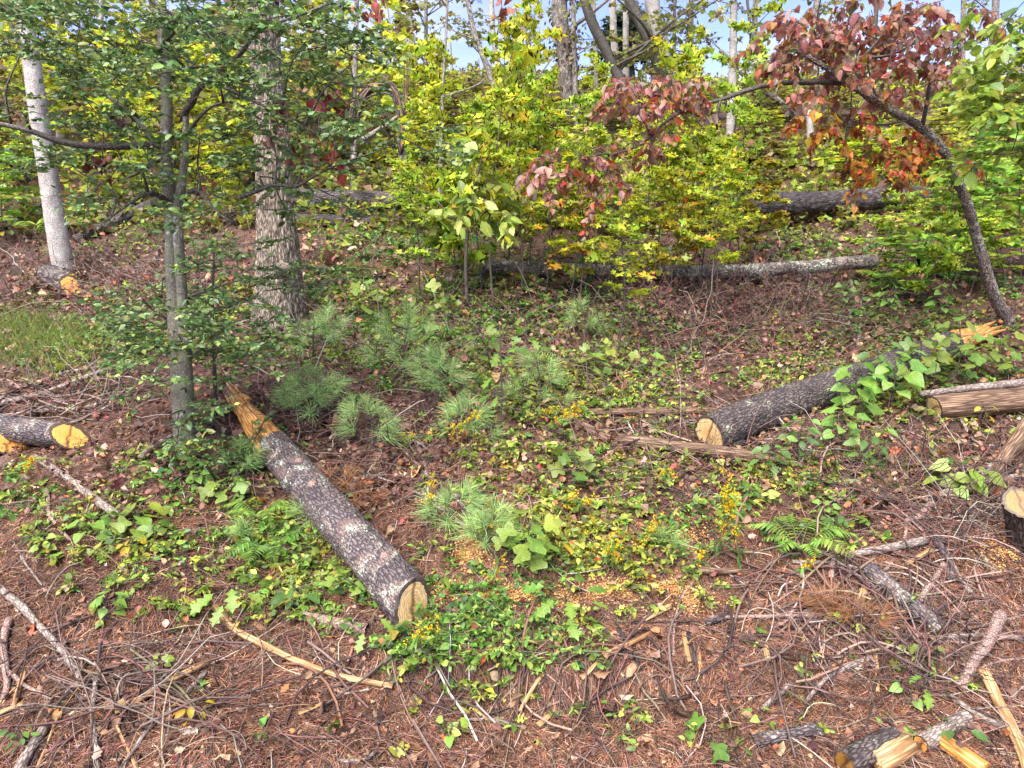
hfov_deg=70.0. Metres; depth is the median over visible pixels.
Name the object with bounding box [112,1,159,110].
sapling
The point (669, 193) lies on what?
maple sapling
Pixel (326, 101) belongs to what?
dead leaf bunch
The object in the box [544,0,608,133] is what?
forest tree
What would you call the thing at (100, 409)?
stick
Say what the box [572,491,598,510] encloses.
goldenrod
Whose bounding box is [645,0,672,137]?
forest tree
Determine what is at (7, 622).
stick
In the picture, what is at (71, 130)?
bush
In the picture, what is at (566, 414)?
goldenrod
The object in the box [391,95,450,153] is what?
sapling
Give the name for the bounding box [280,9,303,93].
bush
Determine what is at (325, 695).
pine cone
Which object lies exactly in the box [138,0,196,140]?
bush
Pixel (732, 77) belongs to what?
forest tree
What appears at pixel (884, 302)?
vine clump
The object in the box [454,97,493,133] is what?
bush
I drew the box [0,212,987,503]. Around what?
grass
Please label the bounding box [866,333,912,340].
stick
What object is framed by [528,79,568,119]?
sapling
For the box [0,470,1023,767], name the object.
bark debris
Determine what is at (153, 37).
bush
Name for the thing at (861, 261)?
fallen log
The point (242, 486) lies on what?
tulip seedling
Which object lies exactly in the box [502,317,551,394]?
oak seedling
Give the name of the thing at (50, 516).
stick
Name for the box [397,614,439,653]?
goldenrod
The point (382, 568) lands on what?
fallen log
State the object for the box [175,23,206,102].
sapling
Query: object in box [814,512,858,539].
seedling
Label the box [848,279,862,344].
stick
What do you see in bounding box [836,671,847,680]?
fallen leaf
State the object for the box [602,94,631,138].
bush
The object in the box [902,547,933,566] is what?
stick
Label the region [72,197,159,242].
fallen log
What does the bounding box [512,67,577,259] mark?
maple sapling
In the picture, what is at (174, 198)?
holly tree
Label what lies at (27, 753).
stick
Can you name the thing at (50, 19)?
forest tree
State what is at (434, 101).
sapling
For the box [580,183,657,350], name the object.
maple sapling
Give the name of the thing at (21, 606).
stick
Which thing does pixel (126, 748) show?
stick
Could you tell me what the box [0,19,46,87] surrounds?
sapling
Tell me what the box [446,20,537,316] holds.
maple sapling
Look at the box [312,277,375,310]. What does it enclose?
stick
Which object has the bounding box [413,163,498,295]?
maple sapling
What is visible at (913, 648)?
tulip seedling
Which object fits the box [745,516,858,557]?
fern
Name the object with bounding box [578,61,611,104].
bush
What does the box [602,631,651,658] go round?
stick
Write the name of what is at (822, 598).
dead pine sprig
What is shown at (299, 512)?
pine seedling
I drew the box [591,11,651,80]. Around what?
evergreen tree
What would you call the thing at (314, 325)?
pine seedling
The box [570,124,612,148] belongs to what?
sapling
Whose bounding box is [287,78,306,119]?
bush
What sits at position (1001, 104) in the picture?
elm tree
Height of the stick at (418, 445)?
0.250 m
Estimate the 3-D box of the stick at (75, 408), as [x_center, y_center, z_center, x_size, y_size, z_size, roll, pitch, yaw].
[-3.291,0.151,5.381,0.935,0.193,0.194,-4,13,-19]
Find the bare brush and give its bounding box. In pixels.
[0,156,1023,767]
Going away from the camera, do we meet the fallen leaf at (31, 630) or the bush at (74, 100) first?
the fallen leaf at (31, 630)
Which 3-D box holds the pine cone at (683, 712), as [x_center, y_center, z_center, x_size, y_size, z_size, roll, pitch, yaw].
[0.794,1.521,3.376,0.114,0.060,0.060,16,17,18]
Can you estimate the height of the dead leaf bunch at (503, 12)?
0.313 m
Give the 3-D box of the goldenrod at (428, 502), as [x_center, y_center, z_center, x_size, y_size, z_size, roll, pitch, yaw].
[-0.456,0.692,4.256,0.124,0.419,0.204,5,13,23]
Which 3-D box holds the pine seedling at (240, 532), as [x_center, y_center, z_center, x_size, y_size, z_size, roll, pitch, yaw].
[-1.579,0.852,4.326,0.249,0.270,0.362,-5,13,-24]
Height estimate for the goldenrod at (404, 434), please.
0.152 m
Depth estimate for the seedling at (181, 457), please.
4.77 m
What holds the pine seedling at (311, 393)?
on the ground at (540, 243)
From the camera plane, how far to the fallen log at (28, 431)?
4.98 m
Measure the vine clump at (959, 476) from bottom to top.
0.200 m
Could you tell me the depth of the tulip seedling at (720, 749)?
3.21 m
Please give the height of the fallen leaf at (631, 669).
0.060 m
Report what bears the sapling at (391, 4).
on the ground at (540, 243)
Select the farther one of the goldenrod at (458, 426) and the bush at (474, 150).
the bush at (474, 150)
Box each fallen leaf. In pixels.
[28,621,35,635]
[47,708,61,720]
[88,711,100,718]
[180,726,197,734]
[281,684,288,692]
[406,753,418,764]
[480,653,488,665]
[619,694,633,699]
[626,663,636,677]
[637,734,649,744]
[644,733,653,744]
[708,697,717,705]
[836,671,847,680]
[880,519,889,529]
[887,420,899,426]
[890,447,901,453]
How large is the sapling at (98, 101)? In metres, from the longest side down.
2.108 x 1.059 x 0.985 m
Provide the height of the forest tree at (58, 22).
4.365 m
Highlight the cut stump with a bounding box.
[1001,487,1023,552]
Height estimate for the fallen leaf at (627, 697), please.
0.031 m
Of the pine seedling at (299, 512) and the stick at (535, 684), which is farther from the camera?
the pine seedling at (299, 512)
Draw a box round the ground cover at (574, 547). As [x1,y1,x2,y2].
[0,159,1023,761]
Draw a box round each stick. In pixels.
[0,348,115,399]
[0,360,133,403]
[0,584,85,683]
[0,617,13,700]
[0,656,53,699]
[0,702,23,715]
[2,385,135,416]
[2,671,26,705]
[12,540,42,585]
[13,385,98,396]
[13,724,50,767]
[32,454,120,518]
[36,666,94,766]
[45,488,74,555]
[68,374,129,423]
[89,675,99,767]
[112,714,136,767]
[114,659,209,714]
[120,661,207,767]
[121,278,209,307]
[127,245,163,300]
[138,434,172,459]
[193,319,249,339]
[211,604,392,688]
[277,703,320,715]
[309,272,385,288]
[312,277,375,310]
[340,748,377,767]
[344,465,470,533]
[389,435,470,516]
[416,439,429,492]
[432,491,479,501]
[469,686,525,728]
[472,707,487,724]
[479,465,529,489]
[518,617,568,711]
[536,714,550,727]
[579,661,598,679]
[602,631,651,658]
[614,698,636,720]
[616,626,643,669]
[643,593,671,621]
[672,575,700,656]
[682,632,704,662]
[686,631,697,665]
[693,645,701,685]
[696,565,740,574]
[704,613,728,625]
[709,603,940,643]
[760,681,793,711]
[762,645,770,662]
[774,514,908,627]
[792,560,878,588]
[795,588,935,645]
[800,425,848,461]
[804,627,846,684]
[804,654,877,701]
[828,536,841,579]
[844,536,928,557]
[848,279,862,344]
[856,587,867,610]
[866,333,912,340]
[869,415,877,452]
[870,630,886,692]
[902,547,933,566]
[905,501,935,523]
[917,561,945,602]
[923,462,992,502]
[932,536,954,580]
[938,633,1023,640]
[946,548,974,593]
[948,694,1020,730]
[955,609,1007,691]
[960,418,1004,446]
[966,492,979,525]
[970,473,1023,487]
[975,658,1023,672]
[978,668,1023,767]
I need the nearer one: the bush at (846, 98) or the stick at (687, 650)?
the stick at (687, 650)
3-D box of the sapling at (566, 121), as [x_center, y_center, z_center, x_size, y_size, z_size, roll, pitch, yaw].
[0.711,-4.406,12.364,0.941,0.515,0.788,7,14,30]
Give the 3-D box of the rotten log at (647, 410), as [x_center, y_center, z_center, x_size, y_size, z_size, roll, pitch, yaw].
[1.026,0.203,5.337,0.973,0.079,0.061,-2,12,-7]
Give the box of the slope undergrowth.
[0,52,1023,236]
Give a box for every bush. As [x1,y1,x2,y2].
[0,34,32,152]
[0,75,25,170]
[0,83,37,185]
[43,0,112,84]
[44,1,94,91]
[53,65,95,124]
[54,47,91,140]
[56,57,112,154]
[71,0,128,101]
[104,0,152,30]
[105,36,143,109]
[134,28,203,162]
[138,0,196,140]
[139,13,189,144]
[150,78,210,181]
[179,69,226,128]
[191,0,241,113]
[197,107,253,180]
[200,5,253,178]
[209,0,248,105]
[225,1,248,63]
[225,94,253,149]
[280,0,364,180]
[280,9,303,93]
[282,59,335,133]
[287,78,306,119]
[310,28,363,157]
[321,45,365,110]
[369,48,416,121]
[389,0,432,85]
[394,62,419,87]
[412,54,429,89]
[433,89,459,111]
[444,99,461,127]
[445,126,501,166]
[452,82,484,124]
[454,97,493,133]
[479,63,510,94]
[480,135,524,174]
[501,104,554,149]
[569,136,627,171]
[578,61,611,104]
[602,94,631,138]
[735,116,786,139]
[739,158,798,186]
[745,136,789,159]
[747,88,787,118]
[771,86,819,117]
[806,88,863,128]
[813,91,861,128]
[813,94,854,141]
[858,96,907,127]
[891,125,951,177]
[926,105,977,134]
[926,122,978,163]
[973,108,1023,141]
[997,65,1023,95]
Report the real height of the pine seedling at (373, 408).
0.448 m
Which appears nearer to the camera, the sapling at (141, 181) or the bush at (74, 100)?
the sapling at (141, 181)
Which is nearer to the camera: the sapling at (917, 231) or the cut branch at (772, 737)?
the cut branch at (772, 737)
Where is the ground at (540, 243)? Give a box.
[0,65,1023,767]
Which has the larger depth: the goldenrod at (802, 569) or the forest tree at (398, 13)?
the forest tree at (398, 13)
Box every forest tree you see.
[0,0,208,142]
[33,0,91,22]
[55,4,63,138]
[309,0,373,146]
[342,0,390,174]
[386,0,481,83]
[386,9,404,61]
[396,0,433,67]
[405,0,416,64]
[424,0,540,130]
[437,0,486,227]
[449,35,452,70]
[456,0,535,84]
[515,4,637,99]
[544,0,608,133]
[558,0,691,142]
[564,0,583,133]
[579,0,764,131]
[592,1,598,112]
[606,0,742,116]
[609,0,618,60]
[623,2,628,81]
[627,0,808,118]
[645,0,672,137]
[667,0,835,135]
[672,0,675,76]
[682,0,760,106]
[746,0,767,61]
[803,0,858,106]
[806,107,814,148]
[869,5,878,73]
[901,0,1018,86]
[946,0,999,73]
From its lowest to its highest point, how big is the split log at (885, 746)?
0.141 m
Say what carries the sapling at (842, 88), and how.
on the ground at (540, 243)
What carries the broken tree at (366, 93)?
on the ground at (540, 243)
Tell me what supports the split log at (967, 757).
on the ground at (540, 243)
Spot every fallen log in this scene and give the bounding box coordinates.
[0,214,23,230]
[0,414,89,448]
[0,434,28,455]
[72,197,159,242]
[225,382,429,633]
[293,187,419,209]
[296,214,374,226]
[482,254,879,278]
[694,320,1009,446]
[743,186,932,215]
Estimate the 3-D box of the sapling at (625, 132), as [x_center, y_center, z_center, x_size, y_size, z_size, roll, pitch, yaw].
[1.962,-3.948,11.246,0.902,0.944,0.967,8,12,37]
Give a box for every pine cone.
[320,689,332,711]
[671,704,693,720]
[722,727,741,743]
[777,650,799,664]
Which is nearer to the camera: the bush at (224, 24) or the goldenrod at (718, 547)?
the goldenrod at (718, 547)
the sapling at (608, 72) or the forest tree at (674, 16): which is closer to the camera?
the forest tree at (674, 16)
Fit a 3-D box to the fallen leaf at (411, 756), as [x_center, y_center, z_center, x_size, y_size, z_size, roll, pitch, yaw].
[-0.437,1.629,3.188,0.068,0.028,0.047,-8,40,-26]
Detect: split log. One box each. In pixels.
[834,725,918,767]
[938,735,989,767]
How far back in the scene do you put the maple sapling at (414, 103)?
7.06 m
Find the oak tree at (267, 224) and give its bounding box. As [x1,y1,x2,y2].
[246,0,308,334]
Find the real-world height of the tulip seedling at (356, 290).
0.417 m
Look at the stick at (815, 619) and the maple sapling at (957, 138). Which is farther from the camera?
the maple sapling at (957, 138)
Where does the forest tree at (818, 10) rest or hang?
on the ground at (540, 243)
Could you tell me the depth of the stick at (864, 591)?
3.87 m
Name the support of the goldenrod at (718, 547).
on the ground at (540, 243)
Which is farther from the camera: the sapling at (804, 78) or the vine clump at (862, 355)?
the sapling at (804, 78)
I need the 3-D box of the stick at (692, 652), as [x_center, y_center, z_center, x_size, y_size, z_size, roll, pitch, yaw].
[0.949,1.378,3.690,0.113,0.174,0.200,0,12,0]
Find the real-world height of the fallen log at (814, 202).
0.415 m
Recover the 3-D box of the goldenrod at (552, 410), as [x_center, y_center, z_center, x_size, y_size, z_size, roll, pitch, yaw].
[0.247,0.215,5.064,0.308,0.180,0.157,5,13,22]
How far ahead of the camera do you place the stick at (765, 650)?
3.63 m
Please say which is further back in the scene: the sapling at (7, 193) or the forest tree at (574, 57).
the forest tree at (574, 57)
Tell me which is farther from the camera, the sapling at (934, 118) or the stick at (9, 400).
the sapling at (934, 118)
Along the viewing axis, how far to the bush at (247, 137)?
10.62 m
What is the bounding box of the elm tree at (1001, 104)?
[926,2,1023,189]
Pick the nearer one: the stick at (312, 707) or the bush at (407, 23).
the stick at (312, 707)
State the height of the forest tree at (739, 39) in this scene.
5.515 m
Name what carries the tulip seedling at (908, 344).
on the ground at (540, 243)
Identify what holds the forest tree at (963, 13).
on the ground at (540, 243)
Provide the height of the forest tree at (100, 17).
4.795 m
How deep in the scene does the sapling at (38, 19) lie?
12.44 m
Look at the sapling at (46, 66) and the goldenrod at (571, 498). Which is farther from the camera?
the sapling at (46, 66)
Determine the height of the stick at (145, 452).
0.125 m
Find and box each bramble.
[270,579,325,610]
[735,483,761,510]
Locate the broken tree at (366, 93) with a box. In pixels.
[343,58,409,189]
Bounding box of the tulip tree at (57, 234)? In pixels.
[9,0,76,273]
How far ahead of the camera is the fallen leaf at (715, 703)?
3.44 m
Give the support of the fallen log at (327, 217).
on the ground at (540, 243)
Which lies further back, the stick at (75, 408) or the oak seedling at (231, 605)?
the stick at (75, 408)
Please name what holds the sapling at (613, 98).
on the ground at (540, 243)
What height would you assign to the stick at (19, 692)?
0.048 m
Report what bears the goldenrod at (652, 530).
on the ground at (540, 243)
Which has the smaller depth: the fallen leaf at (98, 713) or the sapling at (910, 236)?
the fallen leaf at (98, 713)
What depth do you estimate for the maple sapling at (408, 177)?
6.63 m
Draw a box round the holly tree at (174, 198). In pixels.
[0,0,478,468]
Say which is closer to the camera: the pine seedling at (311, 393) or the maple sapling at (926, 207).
the pine seedling at (311, 393)
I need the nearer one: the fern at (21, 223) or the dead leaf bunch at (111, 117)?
the dead leaf bunch at (111, 117)
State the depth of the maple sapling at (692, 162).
6.99 m
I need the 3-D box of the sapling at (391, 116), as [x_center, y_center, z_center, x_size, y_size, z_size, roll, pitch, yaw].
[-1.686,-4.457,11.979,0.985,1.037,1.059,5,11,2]
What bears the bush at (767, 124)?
on the ground at (540, 243)
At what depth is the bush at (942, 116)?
12.20 m
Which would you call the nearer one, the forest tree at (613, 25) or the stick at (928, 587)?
the stick at (928, 587)
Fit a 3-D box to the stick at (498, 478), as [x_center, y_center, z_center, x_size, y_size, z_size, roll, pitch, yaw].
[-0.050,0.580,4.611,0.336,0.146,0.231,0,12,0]
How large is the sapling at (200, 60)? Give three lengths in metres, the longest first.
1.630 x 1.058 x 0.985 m
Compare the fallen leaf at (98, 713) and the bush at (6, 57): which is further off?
the bush at (6, 57)
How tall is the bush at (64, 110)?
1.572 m
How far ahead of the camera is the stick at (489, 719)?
3.44 m
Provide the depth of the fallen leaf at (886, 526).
4.38 m
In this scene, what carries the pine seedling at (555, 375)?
on the ground at (540, 243)
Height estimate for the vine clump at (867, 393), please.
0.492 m
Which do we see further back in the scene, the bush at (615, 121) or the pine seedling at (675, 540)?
the bush at (615, 121)
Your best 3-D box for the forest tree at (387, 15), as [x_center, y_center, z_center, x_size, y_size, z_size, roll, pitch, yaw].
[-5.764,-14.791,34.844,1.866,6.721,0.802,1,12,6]
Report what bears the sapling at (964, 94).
on the ground at (540, 243)
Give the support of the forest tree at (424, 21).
on the ground at (540, 243)
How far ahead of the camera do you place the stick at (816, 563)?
4.10 m
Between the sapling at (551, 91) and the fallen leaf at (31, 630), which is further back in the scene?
the sapling at (551, 91)
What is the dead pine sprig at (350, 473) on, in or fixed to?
on the ground at (540, 243)
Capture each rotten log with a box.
[572,419,611,442]
[587,407,716,415]
[617,433,780,464]
[918,378,1023,396]
[927,386,1023,419]
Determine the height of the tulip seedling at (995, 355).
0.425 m
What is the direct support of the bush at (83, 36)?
on the ground at (540, 243)
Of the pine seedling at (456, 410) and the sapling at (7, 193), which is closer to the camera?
the pine seedling at (456, 410)
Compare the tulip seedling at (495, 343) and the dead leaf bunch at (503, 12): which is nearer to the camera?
the tulip seedling at (495, 343)
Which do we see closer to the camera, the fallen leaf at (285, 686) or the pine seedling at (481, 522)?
the fallen leaf at (285, 686)
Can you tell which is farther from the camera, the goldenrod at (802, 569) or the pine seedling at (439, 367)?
the pine seedling at (439, 367)
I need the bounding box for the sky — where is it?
[0,0,1023,83]
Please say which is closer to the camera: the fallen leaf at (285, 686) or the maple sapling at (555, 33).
the fallen leaf at (285, 686)
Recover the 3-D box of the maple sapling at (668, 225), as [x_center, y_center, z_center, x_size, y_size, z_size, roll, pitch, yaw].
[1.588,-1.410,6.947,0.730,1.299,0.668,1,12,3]
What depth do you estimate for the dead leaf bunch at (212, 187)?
4.79 m
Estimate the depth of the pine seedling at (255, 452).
4.71 m
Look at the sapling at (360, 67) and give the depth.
13.79 m
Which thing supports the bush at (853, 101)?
on the ground at (540, 243)
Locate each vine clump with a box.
[748,435,797,475]
[777,418,820,461]
[820,399,874,445]
[830,362,887,419]
[832,280,859,306]
[843,428,897,467]
[856,342,910,388]
[871,349,926,404]
[872,282,905,314]
[923,467,974,499]
[925,284,956,318]
[929,457,1007,496]
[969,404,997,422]
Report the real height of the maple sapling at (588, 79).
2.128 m
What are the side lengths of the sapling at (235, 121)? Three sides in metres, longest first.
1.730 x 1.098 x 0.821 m
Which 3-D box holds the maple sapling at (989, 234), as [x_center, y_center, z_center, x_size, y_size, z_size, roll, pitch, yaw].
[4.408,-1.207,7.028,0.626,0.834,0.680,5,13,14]
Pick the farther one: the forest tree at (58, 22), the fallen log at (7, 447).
the forest tree at (58, 22)
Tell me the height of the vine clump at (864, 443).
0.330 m
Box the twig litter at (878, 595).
[0,229,1023,767]
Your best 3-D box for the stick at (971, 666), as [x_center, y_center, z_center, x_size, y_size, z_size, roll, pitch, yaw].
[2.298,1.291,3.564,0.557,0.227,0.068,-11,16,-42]
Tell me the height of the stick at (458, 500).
0.360 m
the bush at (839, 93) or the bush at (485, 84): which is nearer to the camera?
the bush at (839, 93)
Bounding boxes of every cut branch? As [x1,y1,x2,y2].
[298,611,370,635]
[749,722,824,748]
[863,563,948,635]
[913,709,972,751]
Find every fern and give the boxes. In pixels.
[0,217,71,236]
[183,198,236,210]
[221,497,293,521]
[222,526,316,559]
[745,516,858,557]
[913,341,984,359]
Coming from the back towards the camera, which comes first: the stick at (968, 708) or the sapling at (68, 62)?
the sapling at (68, 62)
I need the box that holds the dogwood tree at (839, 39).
[513,0,1015,327]
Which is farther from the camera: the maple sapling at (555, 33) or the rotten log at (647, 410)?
the maple sapling at (555, 33)
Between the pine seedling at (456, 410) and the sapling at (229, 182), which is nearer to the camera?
the pine seedling at (456, 410)
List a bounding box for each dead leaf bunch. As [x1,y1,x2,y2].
[81,133,114,189]
[109,93,138,127]
[195,177,220,213]
[246,91,291,131]
[259,119,285,149]
[283,125,317,185]
[306,77,342,117]
[317,139,355,186]
[351,0,386,39]
[387,158,404,182]
[491,0,514,22]
[785,88,803,110]
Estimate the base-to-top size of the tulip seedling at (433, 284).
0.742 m
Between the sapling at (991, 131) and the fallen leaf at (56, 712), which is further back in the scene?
the sapling at (991, 131)
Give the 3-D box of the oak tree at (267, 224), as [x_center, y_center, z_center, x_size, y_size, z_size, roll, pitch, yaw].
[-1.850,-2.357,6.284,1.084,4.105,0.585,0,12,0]
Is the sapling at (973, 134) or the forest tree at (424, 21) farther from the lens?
the forest tree at (424, 21)
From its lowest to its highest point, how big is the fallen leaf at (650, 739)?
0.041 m
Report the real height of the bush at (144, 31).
2.154 m
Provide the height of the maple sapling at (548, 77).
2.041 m
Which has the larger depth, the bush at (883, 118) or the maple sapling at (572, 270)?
the bush at (883, 118)
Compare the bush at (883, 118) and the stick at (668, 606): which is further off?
the bush at (883, 118)
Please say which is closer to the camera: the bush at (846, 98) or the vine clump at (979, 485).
the vine clump at (979, 485)
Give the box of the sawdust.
[429,512,1022,617]
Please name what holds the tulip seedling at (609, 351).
on the ground at (540, 243)
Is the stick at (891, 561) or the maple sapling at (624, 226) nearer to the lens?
the stick at (891, 561)
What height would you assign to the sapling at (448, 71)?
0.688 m
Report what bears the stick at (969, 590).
on the ground at (540, 243)
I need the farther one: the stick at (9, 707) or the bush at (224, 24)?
the bush at (224, 24)
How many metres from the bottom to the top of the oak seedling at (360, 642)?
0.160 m
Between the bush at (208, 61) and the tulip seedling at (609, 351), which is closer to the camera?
the tulip seedling at (609, 351)
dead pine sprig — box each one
[316,456,381,504]
[333,469,395,510]
[347,259,388,276]
[787,572,890,638]
[804,587,907,644]
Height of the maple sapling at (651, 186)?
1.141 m
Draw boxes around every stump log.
[37,264,82,296]
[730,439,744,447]
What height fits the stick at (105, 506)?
0.236 m
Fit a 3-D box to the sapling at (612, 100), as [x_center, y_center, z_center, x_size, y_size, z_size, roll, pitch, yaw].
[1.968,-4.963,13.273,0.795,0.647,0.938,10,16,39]
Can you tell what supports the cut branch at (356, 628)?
on the ground at (540, 243)
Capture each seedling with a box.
[0,725,39,754]
[29,533,65,555]
[61,511,118,543]
[88,589,127,618]
[104,495,177,539]
[116,536,149,556]
[145,653,174,676]
[157,443,191,460]
[171,694,214,725]
[184,469,212,489]
[188,572,273,626]
[197,477,250,503]
[213,434,272,475]
[223,515,262,541]
[269,366,335,420]
[275,361,370,426]
[281,311,349,357]
[282,491,318,532]
[308,300,352,339]
[321,570,367,596]
[326,394,409,448]
[334,602,393,653]
[347,278,388,317]
[356,299,443,380]
[403,278,444,360]
[403,340,476,406]
[408,475,491,536]
[428,392,507,444]
[434,287,465,318]
[435,715,470,748]
[443,490,523,556]
[458,322,503,365]
[467,323,530,431]
[491,509,563,571]
[498,342,580,414]
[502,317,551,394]
[522,570,608,640]
[542,290,565,316]
[548,447,598,480]
[561,292,610,336]
[576,338,615,376]
[628,348,666,380]
[644,519,698,553]
[684,712,745,760]
[712,748,753,767]
[741,707,777,731]
[809,499,840,522]
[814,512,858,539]
[888,671,950,710]
[889,682,922,711]
[896,332,949,380]
[907,643,945,664]
[915,336,952,378]
[926,718,989,743]
[932,315,986,384]
[973,331,1023,377]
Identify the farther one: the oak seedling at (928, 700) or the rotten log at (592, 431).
the rotten log at (592, 431)
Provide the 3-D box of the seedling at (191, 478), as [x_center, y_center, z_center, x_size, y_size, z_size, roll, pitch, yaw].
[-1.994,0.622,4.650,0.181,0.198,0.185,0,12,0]
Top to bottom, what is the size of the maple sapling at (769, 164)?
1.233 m
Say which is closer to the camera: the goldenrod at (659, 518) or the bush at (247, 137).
the goldenrod at (659, 518)
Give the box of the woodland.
[1,0,1023,83]
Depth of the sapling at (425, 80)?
13.10 m
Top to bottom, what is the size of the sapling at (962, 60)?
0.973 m
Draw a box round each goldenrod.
[4,455,45,479]
[385,430,420,444]
[393,410,483,450]
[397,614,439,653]
[419,473,441,532]
[472,553,507,590]
[532,404,568,420]
[542,400,587,428]
[556,488,581,512]
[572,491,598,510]
[598,529,623,566]
[631,525,668,554]
[648,511,666,528]
[657,468,677,482]
[693,546,707,566]
[704,487,744,557]
[716,470,748,570]
[793,556,815,574]
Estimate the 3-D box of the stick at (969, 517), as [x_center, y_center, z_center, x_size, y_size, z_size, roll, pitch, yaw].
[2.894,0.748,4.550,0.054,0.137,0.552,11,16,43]
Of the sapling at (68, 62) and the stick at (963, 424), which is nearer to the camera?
the stick at (963, 424)
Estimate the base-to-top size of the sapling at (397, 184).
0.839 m
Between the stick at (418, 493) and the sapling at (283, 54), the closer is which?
the stick at (418, 493)
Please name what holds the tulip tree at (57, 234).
on the ground at (540, 243)
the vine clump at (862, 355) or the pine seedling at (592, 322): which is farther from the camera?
the pine seedling at (592, 322)
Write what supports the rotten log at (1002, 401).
on the ground at (540, 243)
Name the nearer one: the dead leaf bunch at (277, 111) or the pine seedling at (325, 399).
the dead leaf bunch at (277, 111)
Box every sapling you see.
[0,0,55,134]
[0,10,48,103]
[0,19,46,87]
[0,127,37,193]
[0,150,39,239]
[24,16,71,120]
[37,21,83,138]
[51,47,106,138]
[57,106,112,208]
[85,35,159,187]
[86,28,159,135]
[108,85,158,197]
[111,70,153,128]
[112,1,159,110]
[123,134,178,219]
[147,39,215,157]
[152,252,302,500]
[174,94,222,194]
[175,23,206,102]
[175,48,218,127]
[195,135,249,225]
[197,88,253,170]
[208,7,253,174]
[216,64,254,165]
[281,22,298,63]
[281,32,318,103]
[281,67,316,117]
[284,1,335,116]
[288,0,351,140]
[327,44,380,130]
[343,44,382,93]
[367,0,434,128]
[370,167,420,233]
[376,31,449,158]
[379,80,430,129]
[385,148,444,302]
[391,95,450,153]
[391,96,450,278]
[391,104,439,191]
[412,142,452,167]
[413,34,490,276]
[413,75,457,113]
[413,90,454,128]
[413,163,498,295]
[414,85,454,117]
[424,137,522,305]
[436,68,471,102]
[441,95,510,292]
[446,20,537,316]
[448,116,500,171]
[468,4,550,259]
[472,0,566,238]
[475,74,515,121]
[486,112,554,297]
[501,71,561,280]
[501,99,562,229]
[503,99,533,143]
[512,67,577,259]
[514,155,578,293]
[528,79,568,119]
[543,169,613,299]
[547,108,580,132]
[552,125,612,306]
[556,87,617,266]
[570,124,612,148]
[575,50,622,238]
[580,65,610,87]
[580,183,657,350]
[598,181,658,298]
[605,86,635,108]
[606,94,626,122]
[607,115,680,287]
[617,99,661,140]
[621,45,707,277]
[639,35,696,258]
[641,166,718,292]
[667,24,720,184]
[668,103,718,279]
[677,146,750,321]
[681,143,756,188]
[682,148,739,290]
[695,0,787,230]
[696,86,724,112]
[706,130,766,286]
[709,49,771,264]
[727,157,791,262]
[740,107,788,131]
[746,70,784,106]
[772,67,804,118]
[790,71,823,96]
[808,63,849,97]
[812,142,889,181]
[824,111,890,181]
[827,86,858,100]
[841,187,925,279]
[855,233,940,295]
[881,125,931,185]
[890,83,923,108]
[890,209,970,309]
[895,181,959,259]
[904,161,990,277]
[912,107,962,135]
[936,119,978,148]
[936,121,978,192]
[937,214,1019,300]
[939,59,967,95]
[941,144,1023,275]
[943,77,982,115]
[946,126,1000,219]
[962,101,1023,246]
[962,209,1023,297]
[980,133,1023,276]
[1010,187,1023,235]
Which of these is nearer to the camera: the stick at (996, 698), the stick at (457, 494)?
the stick at (996, 698)
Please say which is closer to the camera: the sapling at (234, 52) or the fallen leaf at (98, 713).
the fallen leaf at (98, 713)
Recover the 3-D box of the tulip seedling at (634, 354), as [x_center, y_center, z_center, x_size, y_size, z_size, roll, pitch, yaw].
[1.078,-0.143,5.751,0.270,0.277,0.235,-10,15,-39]
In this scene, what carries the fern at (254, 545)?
on the ground at (540, 243)
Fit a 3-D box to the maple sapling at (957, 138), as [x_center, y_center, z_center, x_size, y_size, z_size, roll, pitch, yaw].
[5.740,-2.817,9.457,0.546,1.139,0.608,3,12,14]
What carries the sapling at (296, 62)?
on the ground at (540, 243)
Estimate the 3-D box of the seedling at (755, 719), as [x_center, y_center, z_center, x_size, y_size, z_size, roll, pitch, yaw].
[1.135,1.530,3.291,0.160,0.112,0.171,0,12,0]
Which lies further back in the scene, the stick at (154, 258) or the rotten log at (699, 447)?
the stick at (154, 258)
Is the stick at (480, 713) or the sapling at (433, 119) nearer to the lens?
the stick at (480, 713)
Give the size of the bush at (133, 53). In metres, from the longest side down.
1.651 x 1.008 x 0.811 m
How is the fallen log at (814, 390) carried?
on the ground at (540, 243)
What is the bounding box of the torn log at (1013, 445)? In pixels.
[992,417,1023,473]
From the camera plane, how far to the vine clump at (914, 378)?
5.29 m
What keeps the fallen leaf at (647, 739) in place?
on the ground at (540, 243)
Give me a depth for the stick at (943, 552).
4.10 m
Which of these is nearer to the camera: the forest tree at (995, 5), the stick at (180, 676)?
the stick at (180, 676)
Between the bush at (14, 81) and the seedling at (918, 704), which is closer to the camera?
the seedling at (918, 704)
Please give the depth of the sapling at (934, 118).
12.29 m

